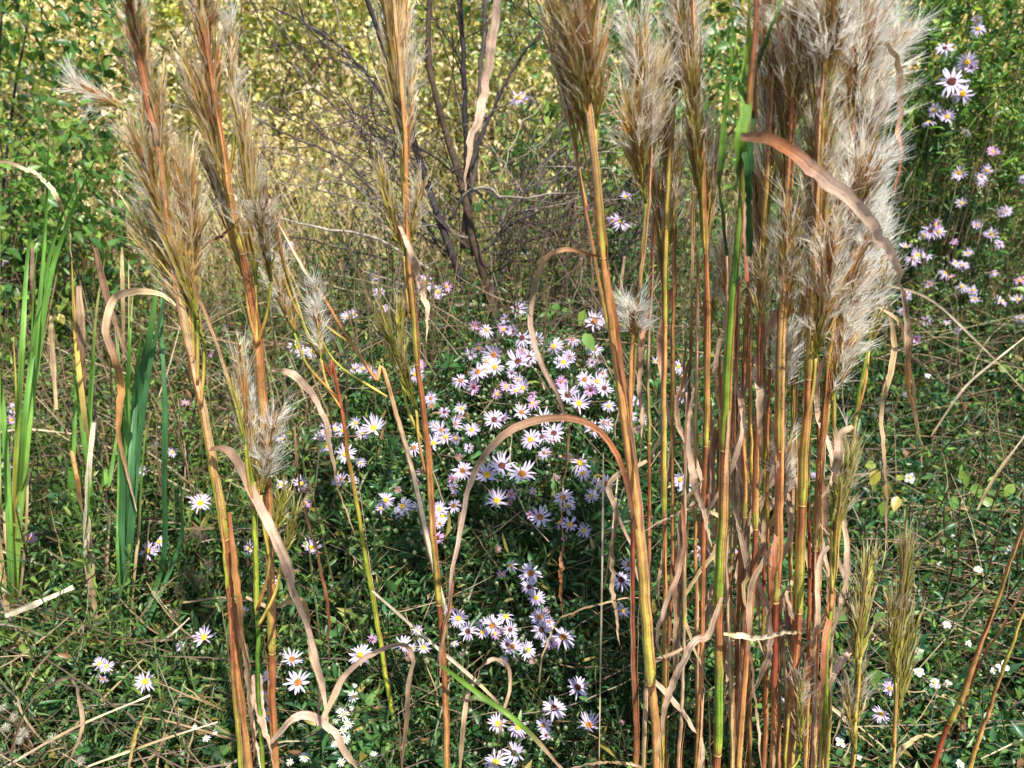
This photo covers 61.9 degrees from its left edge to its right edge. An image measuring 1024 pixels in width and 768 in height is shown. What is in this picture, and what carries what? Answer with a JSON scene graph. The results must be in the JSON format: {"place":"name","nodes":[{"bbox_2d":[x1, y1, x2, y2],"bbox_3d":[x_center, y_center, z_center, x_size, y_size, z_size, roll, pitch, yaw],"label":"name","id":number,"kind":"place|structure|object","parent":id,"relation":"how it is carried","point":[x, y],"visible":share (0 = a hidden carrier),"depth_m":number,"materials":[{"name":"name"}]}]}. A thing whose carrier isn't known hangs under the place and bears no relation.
{"place":"outdoors","nodes":[
{"label":"outdoors","id":0,"kind":"place"},
{"bbox_2d":[464,0,500,190],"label":"dry leaf","id":1,"kind":"object","parent":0,"point":[491,40],"visible":1,"depth_m":0.95,"materials":[{"name":"plant"}]},
{"bbox_2d":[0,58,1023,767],"bbox_3d":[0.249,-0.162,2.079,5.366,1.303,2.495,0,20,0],"label":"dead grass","id":2,"kind":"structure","parent":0,"point":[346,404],"depth_m":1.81,"materials":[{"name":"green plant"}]},
{"bbox_2d":[0,68,1023,400],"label":"tall grass","id":3,"kind":"structure","parent":0,"point":[284,222],"depth_m":3.08,"materials":[{"name":"plant"}]},
{"bbox_2d":[0,74,1023,767],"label":"ground","id":4,"kind":"structure","parent":0,"point":[406,432],"depth_m":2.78,"materials":[{"name":"green plant"}]},
{"bbox_2d":[0,261,116,592],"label":"aster plant","id":5,"kind":"object","parent":4,"relation":"on","point":[54,485],"visible":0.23,"depth_m":1.87,"materials":[{"name":"green plant"}]},
{"bbox_2d":[0,0,173,413],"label":"leafy shrub","id":6,"kind":"object","parent":4,"relation":"on","point":[58,169],"visible":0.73,"depth_m":2.41,"materials":[{"name":"green plant"}]},
{"bbox_2d":[0,584,258,767],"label":"aster plant","id":7,"kind":"object","parent":4,"relation":"on","point":[108,743],"visible":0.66,"depth_m":1.41,"materials":[{"name":"green plant"}]},
{"bbox_2d":[84,260,183,635],"bbox_3d":[-0.642,0.128,1.439,0.246,0.698,0.115,0,20,0],"label":"cattail plant","id":8,"kind":"object","parent":4,"relation":"on","point":[132,429],"visible":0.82,"depth_m":1.44,"materials":[{"name":"green plant"}]},
{"bbox_2d":[101,288,175,510],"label":"dry leaf","id":9,"kind":"object","parent":8,"relation":"attached to","point":[106,321],"visible":0.98,"depth_m":1.32,"materials":[{"name":"plant"}]},
{"bbox_2d":[0,0,271,277],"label":"yellow bush","id":10,"kind":"object","parent":4,"relation":"on","point":[18,113],"visible":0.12,"depth_m":3.71,"materials":[{"name":"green plant"}]},
{"bbox_2d":[21,483,265,648],"bbox_3d":[-0.717,0.419,1.761,0.490,0.452,0.466,19,27,41],"label":"aster plant","id":11,"kind":"object","parent":4,"relation":"on","point":[31,538],"visible":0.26,"depth_m":1.67,"materials":[{"name":"green plant"}]},
{"bbox_2d":[47,0,328,767],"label":"bluestem stalk","id":12,"kind":"object","parent":4,"relation":"on","point":[168,227],"visible":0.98,"depth_m":0.85,"materials":[{"name":"brown plant"}]},
{"bbox_2d":[165,713,267,767],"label":"aster","id":13,"kind":"object","parent":4,"relation":"on","point":[227,754],"visible":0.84,"depth_m":1.35,"materials":[{"name":"green plant"}]},
{"bbox_2d":[160,453,285,580],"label":"aster plant","id":14,"kind":"object","parent":4,"relation":"on","point":[198,502],"visible":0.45,"depth_m":1.73,"materials":[{"name":"green plant"}]},
{"bbox_2d":[143,565,305,724],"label":"aster plant","id":15,"kind":"object","parent":4,"relation":"on","point":[204,638],"visible":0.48,"depth_m":1.52,"materials":[{"name":"green plant"}]},
{"bbox_2d":[3,0,452,304],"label":"yellow bush","id":16,"kind":"object","parent":4,"relation":"on","point":[167,35],"visible":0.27,"depth_m":3.44,"materials":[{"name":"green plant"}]},
{"bbox_2d":[214,478,255,767],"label":"bluestem stalk","id":17,"kind":"object","parent":4,"relation":"on","point":[237,584],"visible":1,"depth_m":0.98,"materials":[{"name":"brown plant"}]},
{"bbox_2d":[182,256,307,767],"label":"bluestem stalk","id":18,"kind":"object","parent":4,"relation":"on","point":[280,506],"visible":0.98,"depth_m":0.95,"materials":[{"name":"brown plant"}]},
{"bbox_2d":[156,0,360,767],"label":"bluestem stalk","id":19,"kind":"object","parent":4,"relation":"on","point":[203,86],"visible":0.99,"depth_m":0.90,"materials":[{"name":"brown plant"}]},
{"bbox_2d":[321,642,415,767],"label":"dry leaf","id":20,"kind":"object","parent":19,"relation":"attached to","point":[343,677],"visible":0.94,"depth_m":1.14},
{"bbox_2d":[201,493,373,663],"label":"aster plant","id":21,"kind":"object","parent":4,"relation":"on","point":[347,588],"visible":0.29,"depth_m":1.55,"materials":[{"name":"green plant"}]},
{"bbox_2d":[188,585,404,767],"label":"aster plant","id":22,"kind":"object","parent":4,"relation":"on","point":[296,683],"visible":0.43,"depth_m":1.38,"materials":[{"name":"green plant"}]},
{"bbox_2d":[239,434,371,625],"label":"aster plant","id":23,"kind":"object","parent":4,"relation":"on","point":[306,489],"visible":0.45,"depth_m":1.61,"materials":[{"name":"green plant"}]},
{"bbox_2d":[241,164,400,760],"bbox_3d":[-0.266,0.236,1.242,0.173,1.100,0.088,-14,24,-33],"label":"bluestem stalk","id":24,"kind":"object","parent":4,"relation":"on","point":[286,303],"visible":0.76,"depth_m":1.13,"materials":[{"name":"brown plant"}]},
{"bbox_2d":[275,397,425,611],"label":"aster plant","id":25,"kind":"object","parent":4,"relation":"on","point":[393,447],"visible":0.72,"depth_m":1.58,"materials":[{"name":"green plant"}]},
{"bbox_2d":[268,205,480,754],"bbox_3d":[-0.194,0.243,1.302,0.312,1.035,0.098,0,20,0],"label":"bluestem stalk","id":26,"kind":"object","parent":4,"relation":"on","point":[314,285],"visible":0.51,"depth_m":1.22,"materials":[{"name":"brown plant"}]},
{"bbox_2d":[285,669,488,767],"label":"aster","id":27,"kind":"object","parent":4,"relation":"on","point":[366,745],"visible":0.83,"depth_m":1.31,"materials":[{"name":"green plant"}]},
{"bbox_2d":[324,313,470,563],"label":"aster plant","id":28,"kind":"object","parent":4,"relation":"on","point":[391,421],"visible":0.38,"depth_m":1.70,"materials":[{"name":"green plant"}]},
{"bbox_2d":[306,552,489,767],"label":"aster plant","id":29,"kind":"object","parent":4,"relation":"on","point":[399,628],"visible":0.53,"depth_m":1.39,"materials":[{"name":"green plant"}]},
{"bbox_2d":[200,0,607,283],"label":"yellow bush","id":30,"kind":"object","parent":4,"relation":"on","point":[360,85],"visible":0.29,"depth_m":3.61,"materials":[{"name":"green plant"}]},
{"bbox_2d":[364,0,460,767],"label":"bluestem stalk","id":31,"kind":"object","parent":4,"relation":"on","point":[396,28],"visible":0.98,"depth_m":0.91,"materials":[{"name":"brown plant"}]},
{"bbox_2d":[165,0,669,354],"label":"bare shrub","id":32,"kind":"object","parent":4,"relation":"on","point":[465,200],"visible":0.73,"depth_m":1.99,"materials":[{"name":"brown plant"}]},
{"bbox_2d":[332,446,524,659],"bbox_3d":[-0.154,0.364,1.604,0.356,0.564,0.376,-8,21,-20],"label":"aster plant","id":33,"kind":"object","parent":4,"relation":"on","point":[409,542],"visible":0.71,"depth_m":1.48,"materials":[{"name":"green plant"}]},
{"bbox_2d":[383,381,502,612],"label":"aster plant","id":34,"kind":"object","parent":4,"relation":"on","point":[457,443],"visible":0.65,"depth_m":1.56,"materials":[{"name":"green plant"}]},
{"bbox_2d":[355,655,606,767],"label":"aster plant","id":35,"kind":"object","parent":4,"relation":"on","point":[511,752],"visible":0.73,"depth_m":1.32,"materials":[{"name":"green plant"}]},
{"bbox_2d":[406,409,557,624],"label":"aster plant","id":36,"kind":"object","parent":4,"relation":"on","point":[492,473],"visible":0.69,"depth_m":1.49,"materials":[{"name":"green plant"}]},
{"bbox_2d":[397,536,576,767],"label":"aster plant","id":37,"kind":"object","parent":4,"relation":"on","point":[489,621],"visible":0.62,"depth_m":1.38,"materials":[{"name":"green plant"}]},
{"bbox_2d":[423,288,588,488],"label":"aster plant","id":38,"kind":"object","parent":4,"relation":"on","point":[484,370],"visible":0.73,"depth_m":1.69,"materials":[{"name":"green plant"}]},
{"bbox_2d":[0,0,1022,177],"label":"wood","id":39,"kind":"object","parent":4,"relation":"on","point":[271,30],"depth_m":7.49,"materials":[{"name":"green plant"}]},
{"bbox_2d":[0,2,1023,767],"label":"ground cover","id":40,"kind":"object","parent":4,"relation":"on","point":[998,761],"depth_m":1.79,"materials":[{"name":"plant"}]},
{"bbox_2d":[0,118,100,618],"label":"cattail plant","id":41,"kind":"object","parent":40,"relation":"on","point":[21,452],"visible":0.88,"depth_m":1.43,"materials":[{"name":"green plant"}]},
{"bbox_2d":[67,260,116,545],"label":"cattail plant","id":42,"kind":"object","parent":40,"relation":"on","point":[83,412],"visible":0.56,"depth_m":1.65,"materials":[{"name":"green plant"}]},
{"bbox_2d":[0,0,1023,216],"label":"thicket","id":43,"kind":"object","parent":4,"relation":"on","point":[357,52],"visible":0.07,"depth_m":5.47,"materials":[{"name":"yellow plant"}]},
{"bbox_2d":[464,359,591,565],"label":"aster plant","id":44,"kind":"object","parent":4,"relation":"on","point":[537,439],"visible":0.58,"depth_m":1.57,"materials":[{"name":"green plant"}]},
{"bbox_2d":[485,91,573,285],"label":"aster plant","id":45,"kind":"object","parent":4,"relation":"on","point":[520,151],"visible":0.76,"depth_m":2.20,"materials":[{"name":"green plant"}]},
{"bbox_2d":[447,494,612,716],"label":"aster plant","id":46,"kind":"object","parent":4,"relation":"on","point":[535,595],"visible":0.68,"depth_m":1.44,"materials":[{"name":"green plant"}]},
{"bbox_2d":[451,588,638,755],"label":"aster plant","id":47,"kind":"object","parent":4,"relation":"on","point":[529,648],"visible":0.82,"depth_m":1.36,"materials":[{"name":"green plant"}]},
{"bbox_2d":[435,0,668,767],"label":"bluestem stalk","id":48,"kind":"object","parent":4,"relation":"on","point":[582,47],"visible":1,"depth_m":0.80,"materials":[{"name":"brown plant"}]},
{"bbox_2d":[469,448,654,624],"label":"aster plant","id":49,"kind":"object","parent":4,"relation":"on","point":[577,552],"visible":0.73,"depth_m":1.47,"materials":[{"name":"green plant"}]},
{"bbox_2d":[355,0,782,285],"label":"yellow bush","id":50,"kind":"object","parent":4,"relation":"on","point":[446,66],"visible":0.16,"depth_m":3.46,"materials":[{"name":"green plant"}]},
{"bbox_2d":[533,0,609,340],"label":"bluestem stalk","id":51,"kind":"object","parent":4,"relation":"on","point":[568,113],"visible":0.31,"depth_m":0.80,"materials":[{"name":"brown plant"}]},
{"bbox_2d":[421,100,734,371],"bbox_3d":[0.179,-0.254,2.111,0.710,0.840,0.649,4,20,11],"label":"twiggy bush","id":52,"kind":"object","parent":4,"relation":"on","point":[637,232],"visible":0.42,"depth_m":2.04,"materials":[{"name":"plant"}]},
{"bbox_2d":[517,309,653,579],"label":"aster plant","id":53,"kind":"object","parent":4,"relation":"on","point":[591,385],"visible":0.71,"depth_m":1.65,"materials":[{"name":"white plant"}]},
{"bbox_2d":[490,396,687,639],"bbox_3d":[0.158,0.303,1.669,0.358,0.621,0.390,14,24,33],"label":"aster plant","id":54,"kind":"object","parent":4,"relation":"on","point":[581,468],"visible":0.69,"depth_m":1.52,"materials":[{"name":"green plant"}]},
{"bbox_2d":[484,600,712,767],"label":"aster plant","id":55,"kind":"object","parent":4,"relation":"on","point":[575,758],"visible":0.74,"depth_m":1.34,"materials":[{"name":"green plant"}]},
{"bbox_2d":[422,0,777,314],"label":"leafy shrub","id":56,"kind":"object","parent":4,"relation":"on","point":[629,4],"visible":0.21,"depth_m":2.56,"materials":[{"name":"green plant"}]},
{"bbox_2d":[559,191,659,309],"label":"aster plant","id":57,"kind":"object","parent":4,"relation":"on","point":[630,253],"visible":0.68,"depth_m":2.03,"materials":[{"name":"green plant"}]},
{"bbox_2d":[531,506,694,730],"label":"aster plant","id":58,"kind":"object","parent":4,"relation":"on","point":[623,579],"visible":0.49,"depth_m":1.44,"materials":[{"name":"green plant"}]},
{"bbox_2d":[606,205,657,767],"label":"bluestem stalk","id":59,"kind":"object","parent":4,"relation":"on","point":[614,504],"visible":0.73,"depth_m":1.03,"materials":[{"name":"brown plant"}]},
{"bbox_2d":[598,0,688,767],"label":"bluestem stalk","id":60,"kind":"object","parent":4,"relation":"on","point":[643,122],"visible":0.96,"depth_m":0.84,"materials":[{"name":"brown plant"}]},
{"bbox_2d":[581,299,708,575],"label":"aster plant","id":61,"kind":"object","parent":4,"relation":"on","point":[636,421],"visible":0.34,"depth_m":1.64,"materials":[{"name":"green plant"}]},
{"bbox_2d":[656,220,677,744],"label":"bluestem stalk","id":62,"kind":"object","parent":4,"relation":"on","point":[670,413],"visible":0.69,"depth_m":1.06,"materials":[{"name":"brown plant"}]},
{"bbox_2d":[632,0,708,767],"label":"bluestem stalk","id":63,"kind":"object","parent":4,"relation":"on","point":[667,198],"visible":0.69,"depth_m":0.93,"materials":[{"name":"brown plant"}]},
{"bbox_2d":[595,415,761,644],"bbox_3d":[0.351,0.292,1.777,0.370,0.562,0.508,5,21,14],"label":"aster plant","id":64,"kind":"object","parent":4,"relation":"on","point":[679,477],"visible":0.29,"depth_m":1.60,"materials":[{"name":"green plant"}]},
{"bbox_2d":[655,392,704,767],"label":"grass stem","id":65,"kind":"object","parent":4,"relation":"on","point":[682,564],"visible":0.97,"depth_m":1.06,"materials":[{"name":"brown plant"}]},
{"bbox_2d":[645,247,717,767],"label":"bluestem stalk","id":66,"kind":"object","parent":4,"relation":"on","point":[693,505],"visible":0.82,"depth_m":1.02,"materials":[{"name":"brown plant"}]},
{"bbox_2d":[669,179,710,765],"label":"bluestem stalk","id":67,"kind":"object","parent":4,"relation":"on","point":[692,597],"visible":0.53,"depth_m":1.15,"materials":[{"name":"brown plant"}]},
{"bbox_2d":[654,0,732,767],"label":"bluestem stalk","id":68,"kind":"object","parent":4,"relation":"on","point":[699,152],"visible":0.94,"depth_m":0.89,"materials":[{"name":"brown plant"}]},
{"bbox_2d":[690,197,737,767],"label":"bluestem stalk","id":69,"kind":"object","parent":4,"relation":"on","point":[714,304],"visible":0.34,"depth_m":1.04,"materials":[{"name":"brown plant"}]},
{"bbox_2d":[697,324,741,767],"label":"bluestem stalk","id":70,"kind":"object","parent":4,"relation":"on","point":[711,519],"visible":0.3,"depth_m":1.05,"materials":[{"name":"brown plant"}]},
{"bbox_2d":[703,282,745,754],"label":"bluestem stalk","id":71,"kind":"object","parent":4,"relation":"on","point":[736,615],"visible":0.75,"depth_m":1.04,"materials":[{"name":"brown plant"}]},
{"bbox_2d":[534,0,918,282],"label":"yellow bush","id":72,"kind":"object","parent":4,"relation":"on","point":[623,49],"visible":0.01,"depth_m":3.75,"materials":[{"name":"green plant"}]},
{"bbox_2d":[698,225,764,763],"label":"bluestem stalk","id":73,"kind":"object","parent":4,"relation":"on","point":[720,265],"visible":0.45,"depth_m":1.04,"materials":[{"name":"brown plant"}]},
{"bbox_2d":[539,0,924,339],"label":"leafy shrub","id":74,"kind":"object","parent":4,"relation":"on","point":[724,45],"visible":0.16,"depth_m":2.69,"materials":[{"name":"green plant"}]},
{"bbox_2d":[712,213,762,767],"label":"bluestem stalk","id":75,"kind":"object","parent":4,"relation":"on","point":[731,695],"visible":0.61,"depth_m":1.04,"materials":[{"name":"brown plant"}]},
{"bbox_2d":[735,208,765,728],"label":"bluestem stalk","id":76,"kind":"object","parent":4,"relation":"on","point":[745,466],"visible":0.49,"depth_m":1.05,"materials":[{"name":"brown plant"}]},
{"bbox_2d":[735,247,780,767],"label":"bluestem stalk","id":77,"kind":"object","parent":4,"relation":"on","point":[748,379],"visible":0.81,"depth_m":1.03,"materials":[{"name":"brown plant"}]},
{"bbox_2d":[728,0,794,767],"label":"bluestem stalk","id":78,"kind":"object","parent":4,"relation":"on","point":[761,197],"visible":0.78,"depth_m":0.88,"materials":[{"name":"brown plant"}]},
{"bbox_2d":[736,202,787,748],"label":"bluestem stalk","id":79,"kind":"object","parent":4,"relation":"on","point":[762,474],"visible":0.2,"depth_m":1.10,"materials":[{"name":"brown plant"}]},
{"bbox_2d":[745,290,781,767],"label":"bluestem stalk","id":80,"kind":"object","parent":4,"relation":"on","point":[764,670],"visible":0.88,"depth_m":1.03,"materials":[{"name":"brown plant"}]},
{"bbox_2d":[750,256,810,691],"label":"bluestem stalk","id":81,"kind":"object","parent":4,"relation":"on","point":[801,299],"visible":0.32,"depth_m":1.10,"materials":[{"name":"brown plant"}]},
{"bbox_2d":[657,0,905,767],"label":"bluestem stalk","id":82,"kind":"object","parent":4,"relation":"on","point":[747,135],"visible":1,"depth_m":0.77,"materials":[{"name":"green plant"}]},
{"bbox_2d":[740,0,842,767],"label":"bluestem stalk","id":83,"kind":"object","parent":4,"relation":"on","point":[787,252],"visible":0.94,"depth_m":0.87,"materials":[{"name":"brown plant"}]},
{"bbox_2d":[777,489,806,767],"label":"bluestem stalk","id":84,"kind":"object","parent":4,"relation":"on","point":[788,613],"visible":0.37,"depth_m":1.13,"materials":[{"name":"brown plant"}]},
{"bbox_2d":[785,303,838,767],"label":"bluestem stalk","id":85,"kind":"object","parent":4,"relation":"on","point":[806,750],"visible":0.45,"depth_m":1.07,"materials":[{"name":"brown plant"}]},
{"bbox_2d":[782,326,847,767],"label":"bluestem stalk","id":86,"kind":"object","parent":4,"relation":"on","point":[795,446],"visible":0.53,"depth_m":1.09,"materials":[{"name":"brown plant"}]},
{"bbox_2d":[783,346,850,767],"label":"bluestem stalk","id":87,"kind":"object","parent":4,"relation":"on","point":[847,571],"visible":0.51,"depth_m":1.05,"materials":[{"name":"brown plant"}]},
{"bbox_2d":[773,0,874,767],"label":"bluestem stalk","id":88,"kind":"object","parent":4,"relation":"on","point":[824,276],"visible":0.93,"depth_m":0.83,"materials":[{"name":"brown plant"}]},
{"bbox_2d":[815,406,875,767],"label":"bluestem stalk","id":89,"kind":"object","parent":4,"relation":"on","point":[839,498],"visible":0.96,"depth_m":0.95,"materials":[{"name":"brown plant"}]},
{"bbox_2d":[832,532,884,767],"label":"bluestem stalk","id":90,"kind":"object","parent":4,"relation":"on","point":[858,628],"visible":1,"depth_m":1.00,"materials":[{"name":"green plant"}]},
{"bbox_2d":[703,0,1023,287],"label":"yellow bush","id":91,"kind":"object","parent":4,"relation":"on","point":[913,67],"visible":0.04,"depth_m":3.53,"materials":[{"name":"green plant"}]},
{"bbox_2d":[817,178,919,767],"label":"bluestem stalk","id":92,"kind":"object","parent":4,"relation":"on","point":[886,280],"visible":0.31,"depth_m":0.96,"materials":[{"name":"beige plant"}]},
{"bbox_2d":[794,0,944,767],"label":"bluestem stalk","id":93,"kind":"object","parent":4,"relation":"on","point":[865,55],"visible":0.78,"depth_m":0.84,"materials":[{"name":"beige plant"}]},
{"bbox_2d":[878,511,926,767],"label":"bluestem stalk","id":94,"kind":"object","parent":4,"relation":"on","point":[901,635],"visible":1,"depth_m":0.99,"materials":[{"name":"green plant"}]},
{"bbox_2d":[852,645,962,754],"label":"beggarticks plant","id":95,"kind":"object","parent":4,"relation":"on","point":[919,672],"visible":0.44,"depth_m":1.43,"materials":[{"name":"green plant"}]},
{"bbox_2d":[805,0,1023,359],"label":"leafy shrub","id":96,"kind":"object","parent":4,"relation":"on","point":[951,53],"visible":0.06,"depth_m":2.86,"materials":[{"name":"green plant"}]},
{"bbox_2d":[862,184,1008,401],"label":"aster plant","id":97,"kind":"object","parent":4,"relation":"on","point":[913,252],"visible":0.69,"depth_m":2.54,"materials":[{"name":"green plant"}]},
{"bbox_2d":[863,226,1023,442],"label":"aster plant","id":98,"kind":"object","parent":4,"relation":"on","point":[976,299],"visible":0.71,"depth_m":2.53,"materials":[{"name":"green plant"}]},
{"bbox_2d":[871,0,1023,393],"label":"aster plant","id":99,"kind":"object","parent":4,"relation":"on","point":[980,78],"visible":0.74,"depth_m":2.40,"materials":[{"name":"green plant"}]},
{"bbox_2d":[874,38,1023,417],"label":"aster plant","id":100,"kind":"object","parent":4,"relation":"on","point":[948,82],"visible":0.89,"depth_m":2.41,"materials":[{"name":"green plant"}]},
{"bbox_2d":[875,130,1023,376],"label":"aster plant","id":101,"kind":"object","parent":4,"relation":"on","point":[982,176],"visible":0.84,"depth_m":2.52,"materials":[{"name":"green plant"}]},
{"bbox_2d":[888,530,1010,669],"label":"beggarticks plant","id":102,"kind":"object","parent":4,"relation":"on","point":[942,586],"visible":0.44,"depth_m":1.72,"materials":[{"name":"green plant"}]},
{"bbox_2d":[910,640,1022,767],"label":"beggarticks plant","id":103,"kind":"object","parent":4,"relation":"on","point":[1010,669],"visible":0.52,"depth_m":1.48,"materials":[{"name":"green plant"}]},
{"bbox_2d":[931,525,1023,767],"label":"bluestem stalk","id":104,"kind":"object","parent":4,"relation":"on","point":[970,676],"visible":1,"depth_m":0.97,"materials":[{"name":"brown plant"}]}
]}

